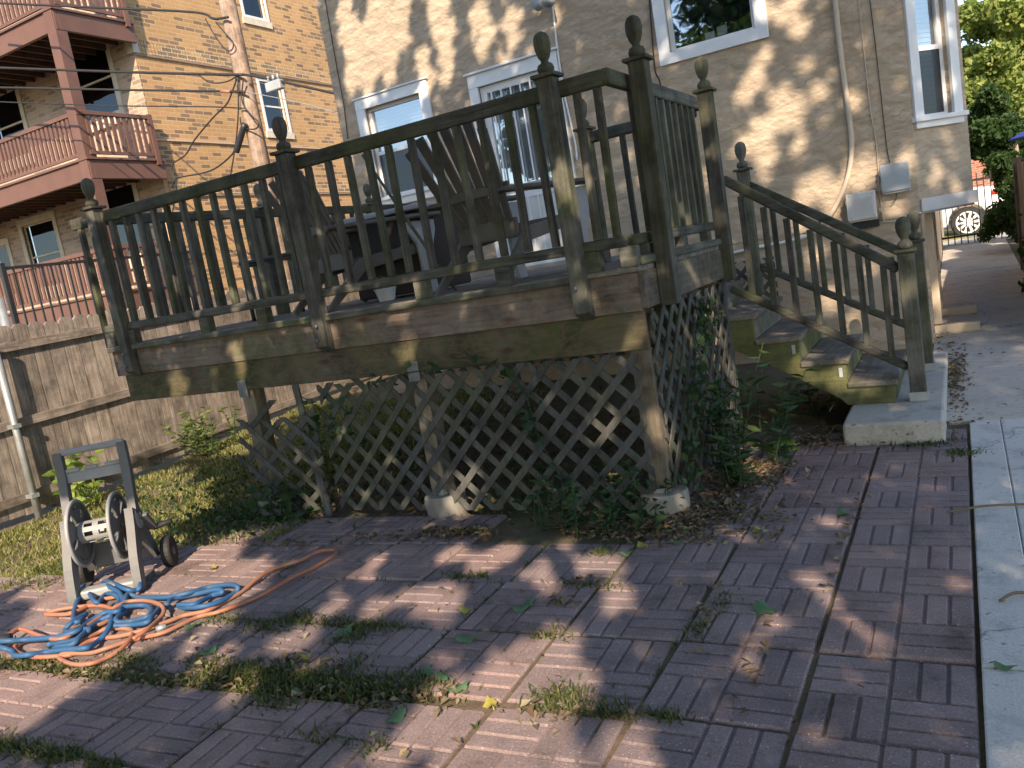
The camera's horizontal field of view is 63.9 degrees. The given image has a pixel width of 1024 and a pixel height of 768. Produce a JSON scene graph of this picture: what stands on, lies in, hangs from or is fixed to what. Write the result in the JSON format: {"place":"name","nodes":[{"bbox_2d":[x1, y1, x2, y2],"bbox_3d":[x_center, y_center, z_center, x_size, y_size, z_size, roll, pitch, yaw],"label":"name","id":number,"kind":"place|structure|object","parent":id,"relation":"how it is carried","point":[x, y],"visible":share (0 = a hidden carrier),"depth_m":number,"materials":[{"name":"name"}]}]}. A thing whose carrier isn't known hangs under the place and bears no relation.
{"place":"outdoors","nodes":[
{"label":"outdoors","id":0,"kind":"place"},
{"bbox_2d":[0,387,546,593],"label":"grass","id":1,"kind":"structure","parent":0,"point":[146,480],"depth_m":7.08,"materials":[{"name":"plant"}]},
{"bbox_2d":[0,429,980,767],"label":"patio paving","id":2,"kind":"structure","parent":0,"point":[904,597],"depth_m":3.15,"materials":[{"name":"brick"}]},
{"bbox_2d":[0,583,120,658],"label":"garden hose","id":3,"kind":"object","parent":2,"relation":"on","point":[78,621],"visible":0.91,"depth_m":3.90,"materials":[{"name":"blue plastic"}]},
{"bbox_2d":[0,633,12,644],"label":"hose coupling","id":4,"kind":"object","parent":3,"relation":"attached to","point":[8,635],"visible":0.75,"depth_m":3.99,"materials":[{"name":"black"}]},
{"bbox_2d":[0,579,142,643],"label":"garden hose","id":5,"kind":"object","parent":2,"relation":"on","point":[115,588],"visible":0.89,"depth_m":4.10,"materials":[{"name":"blue plastic"}]},
{"bbox_2d":[10,598,165,640],"bbox_3d":[-2.061,1.172,4.092,0.869,0.034,0.458,-7,9,17],"label":"garden hose","id":6,"kind":"object","parent":2,"relation":"on","point":[134,637],"visible":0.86,"depth_m":4.06,"materials":[{"name":"orange plastic"}]},
{"bbox_2d":[52,438,177,605],"bbox_3d":[-2.289,0.749,4.670,0.591,0.832,0.505,-11,9,-9],"label":"hose reel cart","id":7,"kind":"object","parent":2,"relation":"on","point":[85,555],"visible":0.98,"depth_m":4.62,"materials":[{"name":"grey plastic"}]},
{"bbox_2d":[45,582,240,648],"bbox_3d":[-1.810,1.137,4.080,0.832,0.049,0.588,-9,8,7],"label":"garden hose","id":8,"kind":"object","parent":2,"relation":"on","point":[215,590],"visible":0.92,"depth_m":4.09,"materials":[{"name":"blue plastic"}]},
{"bbox_2d":[155,623,166,631],"bbox_3d":[-1.652,1.148,3.866,0.048,0.035,0.032,-13,9,-23],"label":"hose coupling","id":9,"kind":"object","parent":2,"relation":"on","point":[161,627],"visible":0.84,"depth_m":3.85,"materials":[{"name":"metal"}]},
{"bbox_2d":[12,548,335,659],"bbox_3d":[-1.681,1.116,4.190,1.562,0.029,0.750,-11,9,-10],"label":"garden hose","id":10,"kind":"object","parent":2,"relation":"on","point":[58,613],"visible":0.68,"depth_m":4.19,"materials":[{"name":"orange plastic"}]},
{"bbox_2d":[182,620,203,628],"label":"fallen leaf","id":11,"kind":"object","parent":2,"relation":"on","point":[188,626],"visible":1,"depth_m":3.88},
{"bbox_2d":[57,548,337,666],"bbox_3d":[-1.498,1.091,4.144,1.437,0.030,0.412,-16,11,-38],"label":"garden hose","id":12,"kind":"object","parent":2,"relation":"on","point":[123,644],"visible":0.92,"depth_m":3.89,"materials":[{"name":"orange plastic"}]},
{"bbox_2d":[194,643,217,656],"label":"fallen leaf","id":13,"kind":"object","parent":2,"relation":"on","point":[211,649],"visible":1,"depth_m":3.55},
{"bbox_2d":[325,623,352,639],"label":"fallen leaf","id":14,"kind":"object","parent":2,"relation":"on","point":[348,628],"visible":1,"depth_m":3.51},
{"bbox_2d":[386,706,406,722],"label":"fallen leaf","id":15,"kind":"object","parent":2,"relation":"on","point":[398,715],"visible":1,"depth_m":2.76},
{"bbox_2d":[420,664,432,677],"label":"fallen leaf","id":16,"kind":"object","parent":2,"relation":"on","point":[428,669],"visible":0.93,"depth_m":3.04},
{"bbox_2d":[433,671,452,680],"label":"fallen leaf","id":17,"kind":"object","parent":2,"relation":"on","point":[443,677],"visible":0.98,"depth_m":2.98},
{"bbox_2d":[445,680,468,692],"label":"fallen leaf","id":18,"kind":"object","parent":2,"relation":"on","point":[462,686],"visible":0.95,"depth_m":2.87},
{"bbox_2d":[452,633,480,642],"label":"fallen leaf","id":19,"kind":"object","parent":2,"relation":"on","point":[465,639],"visible":1,"depth_m":3.24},
{"bbox_2d":[483,695,496,709],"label":"fallen leaf","id":20,"kind":"object","parent":2,"relation":"on","point":[489,702],"visible":1,"depth_m":2.74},
{"bbox_2d":[512,604,529,611],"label":"fallen leaf","id":21,"kind":"object","parent":2,"relation":"on","point":[519,608],"visible":1,"depth_m":3.44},
{"bbox_2d":[705,368,818,464],"bbox_3d":[1.503,0.206,4.960,0.422,0.584,0.727,-16,11,-38],"label":"weed plant","id":22,"kind":"object","parent":2,"relation":"on","point":[782,420],"visible":0.77,"depth_m":4.84,"materials":[{"name":"green plant"}]},
{"bbox_2d":[753,600,777,615],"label":"fallen leaf","id":23,"kind":"object","parent":2,"relation":"on","point":[761,607],"visible":1,"depth_m":3.08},
{"bbox_2d":[0,205,1023,767],"bbox_3d":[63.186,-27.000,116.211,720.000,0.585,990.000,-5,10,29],"label":"ground","id":24,"kind":"structure","parent":0,"point":[514,533],"depth_m":5.81,"materials":[{"name":"soil"}]},
{"bbox_2d":[0,297,56,506],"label":"galvanized post","id":25,"kind":"object","parent":24,"relation":"on","point":[4,319],"visible":0.17,"depth_m":7.55,"materials":[{"name":"metal"}]},
{"bbox_2d":[42,448,104,507],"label":"weed plant","id":26,"kind":"object","parent":24,"relation":"on","point":[70,463],"visible":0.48,"depth_m":7.47,"materials":[{"name":"green plant"}]},
{"bbox_2d":[0,0,181,326],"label":"wooden porch","id":27,"kind":"object","parent":24,"relation":"on","point":[54,37],"visible":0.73,"depth_m":16.72,"materials":[{"name":"brown paint"}]},
{"bbox_2d":[0,251,196,325],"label":"iron railing","id":28,"kind":"object","parent":24,"relation":"on","point":[8,293],"visible":0.3,"depth_m":10.19,"materials":[{"name":"black metal"}]},
{"bbox_2d":[0,0,354,312],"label":"brick building","id":29,"kind":"structure","parent":24,"relation":"on","point":[284,39],"depth_m":19.18,"materials":[{"name":"brick"}]},
{"bbox_2d":[0,237,23,301],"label":"window","id":30,"kind":"structure","parent":29,"relation":"in","point":[6,256],"depth_m":20.83,"materials":[{"name":"glass"}]},
{"bbox_2d":[0,85,32,164],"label":"window","id":31,"kind":"structure","parent":29,"relation":"in","point":[13,119],"depth_m":19.66,"materials":[{"name":"glass"}]},
{"bbox_2d":[15,210,69,293],"bbox_3d":[-11.425,-3.184,20.102,1.584,1.867,0.135,-5,10,29],"label":"window","id":32,"kind":"structure","parent":29,"relation":"in","point":[44,239],"depth_m":20.11,"materials":[{"name":"wood"}]},
{"bbox_2d":[74,44,124,125],"bbox_3d":[-9.212,-6.657,18.056,1.656,1.804,0.135,-5,10,29],"label":"window","id":33,"kind":"structure","parent":29,"relation":"in","point":[103,60],"depth_m":18.03,"materials":[{"name":"glass"}]},
{"bbox_2d":[105,183,141,262],"bbox_3d":[-8.851,-3.674,18.586,1.674,1.867,0.135,-5,10,29],"label":"window","id":34,"kind":"structure","parent":29,"relation":"in","point":[122,195],"depth_m":18.52,"materials":[{"name":"glass"}]},
{"bbox_2d":[240,0,269,21],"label":"window","id":35,"kind":"structure","parent":29,"relation":"in","point":[250,8],"depth_m":20.50,"materials":[{"name":"white plastic"}]},
{"bbox_2d":[256,78,291,132],"bbox_3d":[-6.023,-7.023,20.744,0.135,1.302,0.927,-5,10,29],"label":"window","id":36,"kind":"structure","parent":29,"relation":"in","point":[272,107],"depth_m":20.73,"materials":[{"name":"white plastic"}]},
{"bbox_2d":[0,273,369,522],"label":"board fence","id":37,"kind":"object","parent":24,"relation":"on","point":[63,385],"visible":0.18,"depth_m":7.89,"materials":[{"name":"brown wood"}]},
{"bbox_2d":[160,405,240,456],"bbox_3d":[-3.277,0.503,8.683,0.683,0.511,0.723,-5,10,29],"label":"weed plant","id":38,"kind":"object","parent":24,"relation":"on","point":[196,439],"visible":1,"depth_m":8.58,"materials":[{"name":"green plant"}]},
{"bbox_2d":[218,0,290,280],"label":"utility pole","id":39,"kind":"object","parent":24,"relation":"on","point":[256,137],"visible":0.36,"depth_m":12.87,"materials":[{"name":"brown wood"}]},
{"bbox_2d":[0,2,228,19],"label":"overhead wire","id":40,"kind":"object","parent":39,"relation":"attached to","point":[137,9],"visible":1,"depth_m":13.60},
{"bbox_2d":[0,67,243,75],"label":"overhead wire","id":41,"kind":"object","parent":39,"relation":"attached to","point":[141,72],"visible":1,"depth_m":13.79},
{"bbox_2d":[0,101,244,108],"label":"overhead wire","id":42,"kind":"object","parent":39,"relation":"attached to","point":[124,105],"visible":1,"depth_m":14.01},
{"bbox_2d":[0,86,245,92],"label":"overhead wire","id":43,"kind":"object","parent":39,"relation":"attached to","point":[156,90],"visible":1,"depth_m":13.96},
{"bbox_2d":[173,77,236,162],"bbox_3d":[-4.973,-4.239,13.268,1.821,0.955,0.025,-5,10,29],"label":"overhead wire","id":44,"kind":"object","parent":39,"relation":"attached to","point":[204,127],"visible":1,"depth_m":13.23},
{"bbox_2d":[198,75,237,83],"bbox_3d":[-4.638,-4.850,12.937,0.822,0.265,0.022,-5,10,29],"label":"overhead wire","id":45,"kind":"object","parent":39,"relation":"attached to","point":[217,82],"visible":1,"depth_m":12.96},
{"bbox_2d":[205,18,233,51],"bbox_3d":[-4.533,-5.430,12.739,0.482,0.597,0.020,-5,10,29],"label":"overhead wire","id":46,"kind":"object","parent":39,"relation":"attached to","point":[217,38],"visible":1,"depth_m":12.72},
{"bbox_2d":[230,77,238,173],"bbox_3d":[-4.454,-3.902,13.068,0.800,1.712,0.023,-5,10,29],"label":"overhead wire","id":47,"kind":"object","parent":39,"relation":"attached to","point":[237,123],"visible":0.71,"depth_m":12.93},
{"bbox_2d":[233,122,247,152],"bbox_3d":[-4.286,-3.884,12.960,0.377,0.431,0.099,-5,10,29],"label":"splice case","id":48,"kind":"object","parent":39,"relation":"attached to","point":[240,137],"visible":1,"depth_m":12.92,"materials":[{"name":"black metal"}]},
{"bbox_2d":[171,151,233,187],"bbox_3d":[-5.052,-3.568,13.473,1.739,0.377,0.027,-5,10,29],"label":"overhead wire","id":49,"kind":"object","parent":48,"relation":"attached to","point":[223,162],"visible":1,"depth_m":13.49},
{"bbox_2d":[239,80,259,129],"bbox_3d":[-4.144,-4.335,12.794,0.390,0.766,0.023,-5,10,29],"label":"overhead wire","id":50,"kind":"object","parent":39,"relation":"attached to","point":[247,110],"visible":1,"depth_m":12.79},
{"bbox_2d":[243,73,333,94],"bbox_3d":[-3.307,-4.489,12.302,1.781,0.766,0.043,-5,10,29],"label":"overhead wire","id":51,"kind":"object","parent":39,"relation":"attached to","point":[294,84],"visible":0.91,"depth_m":12.26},
{"bbox_2d":[265,73,284,92],"bbox_3d":[-3.606,-4.566,12.446,0.306,0.236,0.108,-5,10,29],"label":"cable terminal","id":52,"kind":"object","parent":51,"relation":"attached to","point":[272,86],"visible":1,"depth_m":12.40,"materials":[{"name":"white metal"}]},
{"bbox_2d":[245,91,337,113],"bbox_3d":[-3.316,-4.240,12.368,1.756,0.755,0.014,-5,10,29],"label":"overhead wire","id":53,"kind":"object","parent":39,"relation":"attached to","point":[292,101],"visible":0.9,"depth_m":12.34,"materials":[{"name":"metal"}]},
{"bbox_2d":[258,491,296,516],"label":"concrete pier","id":54,"kind":"structure","parent":24,"relation":"on","point":[265,513],"depth_m":5.66,"materials":[{"name":"concrete"}]},
{"bbox_2d":[243,478,314,521],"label":"weed plant","id":55,"kind":"object","parent":24,"relation":"on","point":[285,497],"visible":0.84,"depth_m":5.51,"materials":[{"name":"green plant"}]},
{"bbox_2d":[0,377,741,562],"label":"ground cover","id":56,"kind":"object","parent":24,"relation":"on","point":[247,510],"visible":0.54,"depth_m":5.67,"materials":[{"name":"green plant"}]},
{"bbox_2d":[70,15,778,516],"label":"wooden deck","id":57,"kind":"structure","parent":24,"relation":"on","point":[590,299],"depth_m":4.85,"materials":[{"name":"brown wood"}]},
{"bbox_2d":[238,244,366,321],"bbox_3d":[-1.672,-0.821,6.624,0.722,0.477,0.630,-5,10,29],"label":"metal table","id":58,"kind":"object","parent":57,"relation":"on","point":[285,257],"visible":0.18,"depth_m":6.52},
{"bbox_2d":[302,395,353,436],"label":"vine","id":59,"kind":"object","parent":57,"relation":"attached to","point":[316,418],"visible":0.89,"depth_m":5.25,"materials":[{"name":"green plant"}]},
{"bbox_2d":[268,170,440,316],"bbox_3d":[-1.110,-1.071,5.893,1.022,0.992,0.810,-17,11,-40],"label":"adirondack chair","id":60,"kind":"object","parent":57,"relation":"on","point":[335,254],"visible":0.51,"depth_m":5.71,"materials":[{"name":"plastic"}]},
{"bbox_2d":[374,275,395,301],"bbox_3d":[-0.890,-0.687,5.837,0.187,0.186,0.256,-5,10,29],"label":"plant pot","id":61,"kind":"object","parent":57,"relation":"on","point":[385,294],"visible":0.53,"depth_m":5.78,"materials":[{"name":"white paint"}]},
{"bbox_2d":[343,201,470,300],"bbox_3d":[-0.792,-1.016,6.304,0.846,0.621,0.675,-5,10,29],"label":"wicker side table","id":62,"kind":"object","parent":57,"relation":"on","point":[442,251],"visible":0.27,"depth_m":6.08,"materials":[{"name":"wicker"}]},
{"bbox_2d":[361,154,456,290],"bbox_3d":[-0.711,-1.114,5.567,0.022,1.051,0.884,-16,10,-36],"label":"stick","id":63,"kind":"object","parent":57,"relation":"on","point":[410,223],"visible":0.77,"depth_m":5.54,"materials":[{"name":"brown wood"}]},
{"bbox_2d":[367,354,489,387],"bbox_3d":[-0.480,-0.072,4.789,0.886,0.160,0.107,-6,9,26],"label":"vine","id":64,"kind":"object","parent":57,"relation":"attached to","point":[474,359],"visible":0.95,"depth_m":4.84,"materials":[{"name":"green plant"}]},
{"bbox_2d":[405,122,596,294],"bbox_3d":[-0.031,-1.153,5.210,0.810,0.992,1.022,-2,11,41],"label":"adirondack chair","id":65,"kind":"object","parent":57,"relation":"on","point":[539,227],"visible":0.62,"depth_m":4.99,"materials":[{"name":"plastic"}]},
{"bbox_2d":[490,358,568,492],"bbox_3d":[0.109,0.223,4.526,0.351,0.783,0.142,-5,10,29],"label":"vine","id":66,"kind":"object","parent":57,"relation":"attached to","point":[507,372],"visible":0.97,"depth_m":4.54,"materials":[{"name":"green plant"}]},
{"bbox_2d":[679,296,725,490],"bbox_3d":[1.077,0.031,4.666,0.183,0.996,0.965,-5,10,29],"label":"vine","id":67,"kind":"object","parent":57,"relation":"attached to","point":[692,395],"visible":0.99,"depth_m":4.52,"materials":[{"name":"green plant"}]},
{"bbox_2d":[424,487,467,518],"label":"concrete pier","id":68,"kind":"structure","parent":24,"relation":"on","point":[440,505],"depth_m":4.96,"materials":[{"name":"concrete"}]},
{"bbox_2d":[0,432,993,767],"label":"joint grass","id":69,"kind":"structure","parent":24,"relation":"on","point":[266,678],"depth_m":3.15,"materials":[{"name":"plant"}]},
{"bbox_2d":[0,318,1006,766],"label":"leaf litter","id":70,"kind":"object","parent":24,"relation":"on","point":[690,512],"visible":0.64,"depth_m":4.11,"materials":[{"name":"plant"}]},
{"bbox_2d":[524,459,672,538],"bbox_3d":[0.378,0.585,4.432,0.636,0.377,0.822,-15,10,-33],"label":"weed plant","id":71,"kind":"object","parent":24,"relation":"on","point":[531,497],"visible":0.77,"depth_m":4.35,"materials":[{"name":"green plant"}]},
{"bbox_2d":[561,486,667,532],"bbox_3d":[0.528,0.673,4.201,0.417,0.222,0.554,-12,9,-17],"label":"weed plant","id":72,"kind":"object","parent":24,"relation":"on","point":[633,516],"visible":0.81,"depth_m":4.18,"materials":[{"name":"green plant"}]},
{"bbox_2d":[316,0,979,392],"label":"stucco house","id":73,"kind":"structure","parent":24,"relation":"on","point":[774,74],"depth_m":7.65,"materials":[{"name":"beige concrete"}]},
{"bbox_2d":[325,0,347,138],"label":"wall cable","id":74,"kind":"object","parent":73,"relation":"attached to","point":[337,69],"depth_m":9.51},
{"bbox_2d":[351,77,437,203],"bbox_3d":[-1.200,-2.726,9.481,1.314,1.566,0.423,-5,10,29],"label":"window","id":75,"kind":"structure","parent":73,"relation":"in","point":[418,107],"depth_m":9.43,"materials":[{"name":"white paint"}]},
{"bbox_2d":[462,46,577,267],"bbox_3d":[0.168,-2.321,8.685,1.116,2.101,0.162,-5,10,29],"label":"door","id":76,"kind":"structure","parent":73,"relation":"in","point":[535,204],"depth_m":8.70,"materials":[{"name":"white paint"}]},
{"bbox_2d":[531,0,554,10],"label":"floodlight","id":77,"kind":"object","parent":73,"relation":"attached to","point":[537,5],"visible":1,"depth_m":8.01,"materials":[{"name":"metal"}]},
{"bbox_2d":[552,5,577,159],"bbox_3d":[0.515,-3.098,8.265,0.060,1.667,0.020,-5,10,29],"label":"conduit pipe","id":78,"kind":"object","parent":73,"relation":"attached to","point":[562,79],"visible":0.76,"depth_m":8.27,"materials":[{"name":"metal"}]},
{"bbox_2d":[649,0,660,84],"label":"wall cable","id":79,"kind":"object","parent":73,"relation":"attached to","point":[652,43],"depth_m":7.78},
{"bbox_2d":[651,0,768,66],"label":"window","id":80,"kind":"structure","parent":73,"relation":"in","point":[697,28],"depth_m":7.73,"materials":[{"name":"white paint"}]},
{"bbox_2d":[734,234,806,253],"bbox_3d":[2.321,-1.287,7.715,0.959,0.106,0.032,-5,10,29],"label":"conduit pipe","id":81,"kind":"object","parent":73,"relation":"attached to","point":[772,244],"visible":0.28,"depth_m":7.64,"materials":[{"name":"white plastic"}]},
{"bbox_2d":[813,0,853,234],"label":"conduit pipe","id":82,"kind":"object","parent":73,"relation":"attached to","point":[847,106],"visible":0.81,"depth_m":7.10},
{"bbox_2d":[845,190,884,228],"bbox_3d":[3.087,-1.522,7.181,0.289,0.313,0.158,-5,10,29],"label":"utility box","id":83,"kind":"object","parent":73,"relation":"attached to","point":[862,212],"visible":0.94,"depth_m":7.13,"materials":[{"name":"grey metal"}]},
{"bbox_2d":[858,0,881,208],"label":"wall cable","id":84,"kind":"object","parent":73,"relation":"attached to","point":[869,103],"depth_m":7.05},
{"bbox_2d":[869,0,889,162],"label":"wall cable","id":85,"kind":"object","parent":73,"relation":"attached to","point":[879,81],"depth_m":6.98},
{"bbox_2d":[879,161,910,202],"bbox_3d":[3.292,-1.724,7.048,0.231,0.334,0.109,-5,10,29],"label":"utility box","id":86,"kind":"object","parent":73,"relation":"attached to","point":[895,177],"visible":1,"depth_m":7.00,"materials":[{"name":"grey metal"}]},
{"bbox_2d":[902,0,968,128],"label":"window","id":87,"kind":"structure","parent":73,"relation":"in","point":[921,17],"depth_m":6.99,"materials":[{"name":"white paint"}]},
{"bbox_2d":[640,483,689,519],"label":"concrete pier","id":88,"kind":"structure","parent":24,"relation":"on","point":[676,504],"depth_m":4.28,"materials":[{"name":"concrete"}]},
{"bbox_2d":[688,340,771,486],"bbox_3d":[1.164,0.213,4.557,0.553,0.801,0.749,-5,10,29],"label":"weed plant","id":89,"kind":"object","parent":24,"relation":"on","point":[731,466],"visible":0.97,"depth_m":4.53,"materials":[{"name":"green plant"}]},
{"bbox_2d":[763,437,799,452],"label":"weed plant","id":90,"kind":"object","parent":24,"relation":"on","point":[792,441],"visible":0.44,"depth_m":5.07,"materials":[{"name":"green plant"}]},
{"bbox_2d":[793,384,837,416],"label":"weed plant","id":91,"kind":"object","parent":24,"relation":"on","point":[813,391],"visible":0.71,"depth_m":5.86,"materials":[{"name":"green plant"}]},
{"bbox_2d":[843,352,947,447],"bbox_3d":[2.783,0.076,5.833,0.549,0.180,2.259,-5,10,29],"label":"concrete pad","id":92,"kind":"object","parent":24,"relation":"on","point":[903,419],"visible":0.46,"depth_m":4.97,"materials":[{"name":"concrete"}]},
{"bbox_2d":[939,170,1008,246],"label":"iron gate","id":93,"kind":"structure","parent":24,"relation":"on","point":[967,234],"depth_m":13.34,"materials":[{"name":"black metal"}]},
{"bbox_2d":[959,160,993,207],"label":"brick house","id":94,"kind":"structure","parent":24,"relation":"on","point":[977,167],"depth_m":34.38,"materials":[{"name":"red brick"}]},
{"bbox_2d":[933,235,1023,424],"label":"old walkway","id":95,"kind":"structure","parent":24,"relation":"on","point":[985,277],"depth_m":7.31,"materials":[{"name":"concrete"}]},
{"bbox_2d":[958,0,1023,134],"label":"street tree","id":96,"kind":"object","parent":24,"relation":"on","point":[999,59],"visible":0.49,"depth_m":21.65,"materials":[{"name":"green plant"}]},
{"bbox_2d":[967,81,1023,178],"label":"street tree","id":97,"kind":"object","parent":24,"relation":"on","point":[994,124],"visible":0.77,"depth_m":18.70,"materials":[{"name":"green plant"}]},
{"bbox_2d":[969,418,1023,767],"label":"walkway","id":98,"kind":"structure","parent":24,"relation":"on","point":[999,555],"depth_m":3.02,"materials":[{"name":"concrete"}]},
{"bbox_2d":[947,503,1023,512],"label":"twig","id":99,"kind":"object","parent":98,"relation":"on","point":[990,505],"visible":1,"depth_m":3.66,"materials":[{"name":"wood"}]},
{"bbox_2d":[989,661,1017,671],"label":"fallen leaf","id":100,"kind":"object","parent":98,"relation":"on","point":[1002,667],"visible":1,"depth_m":2.45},
{"bbox_2d":[999,591,1023,601],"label":"twig","id":101,"kind":"object","parent":98,"relation":"on","point":[1003,598],"visible":1,"depth_m":2.85,"materials":[{"name":"wood"}]},
{"bbox_2d":[976,150,1023,243],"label":"shrub","id":102,"kind":"object","parent":24,"relation":"on","point":[995,218],"visible":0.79,"depth_m":11.59,"materials":[{"name":"green plant"}]},
{"bbox_2d":[1001,129,1023,291],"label":"hedge","id":103,"kind":"object","parent":24,"relation":"on","point":[1011,204],"visible":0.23,"depth_m":10.96,"materials":[{"name":"green plant"}]},
{"bbox_2d":[1009,131,1023,140],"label":"patio umbrella","id":104,"kind":"object","parent":24,"relation":"on","point":[1020,136],"visible":1,"depth_m":9.14,"materials":[{"name":"blue fabric"}]},
{"bbox_2d":[1012,157,1023,271],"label":"wooden fence","id":105,"kind":"object","parent":24,"relation":"on","point":[1018,168],"visible":0.94,"depth_m":9.89,"materials":[{"name":"brown wood"}]},
{"bbox_2d":[650,142,935,404],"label":"wooden staircase","id":106,"kind":"structure","parent":0,"point":[835,358],"depth_m":5.53,"materials":[{"name":"brown wood"}]},
{"bbox_2d":[944,228,1003,240],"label":"parkway","id":107,"kind":"structure","parent":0,"point":[950,233],"depth_m":16.42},
{"bbox_2d":[942,185,1002,234],"bbox_3d":[8.109,-3.524,17.172,4.021,1.246,1.494,-5,10,29],"label":"parked car","id":108,"kind":"object","parent":107,"relation":"on","point":[969,213],"visible":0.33,"depth_m":15.96,"materials":[{"name":"white paint"}]},
{"bbox_2d":[958,0,991,47],"label":"sky","id":109,"kind":"structure","parent":0,"point":[960,2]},
{"bbox_2d":[943,232,1011,247],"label":"pavement","id":110,"kind":"structure","parent":0,"point":[971,240],"depth_m":13.74,"materials":[{"name":"concrete"}]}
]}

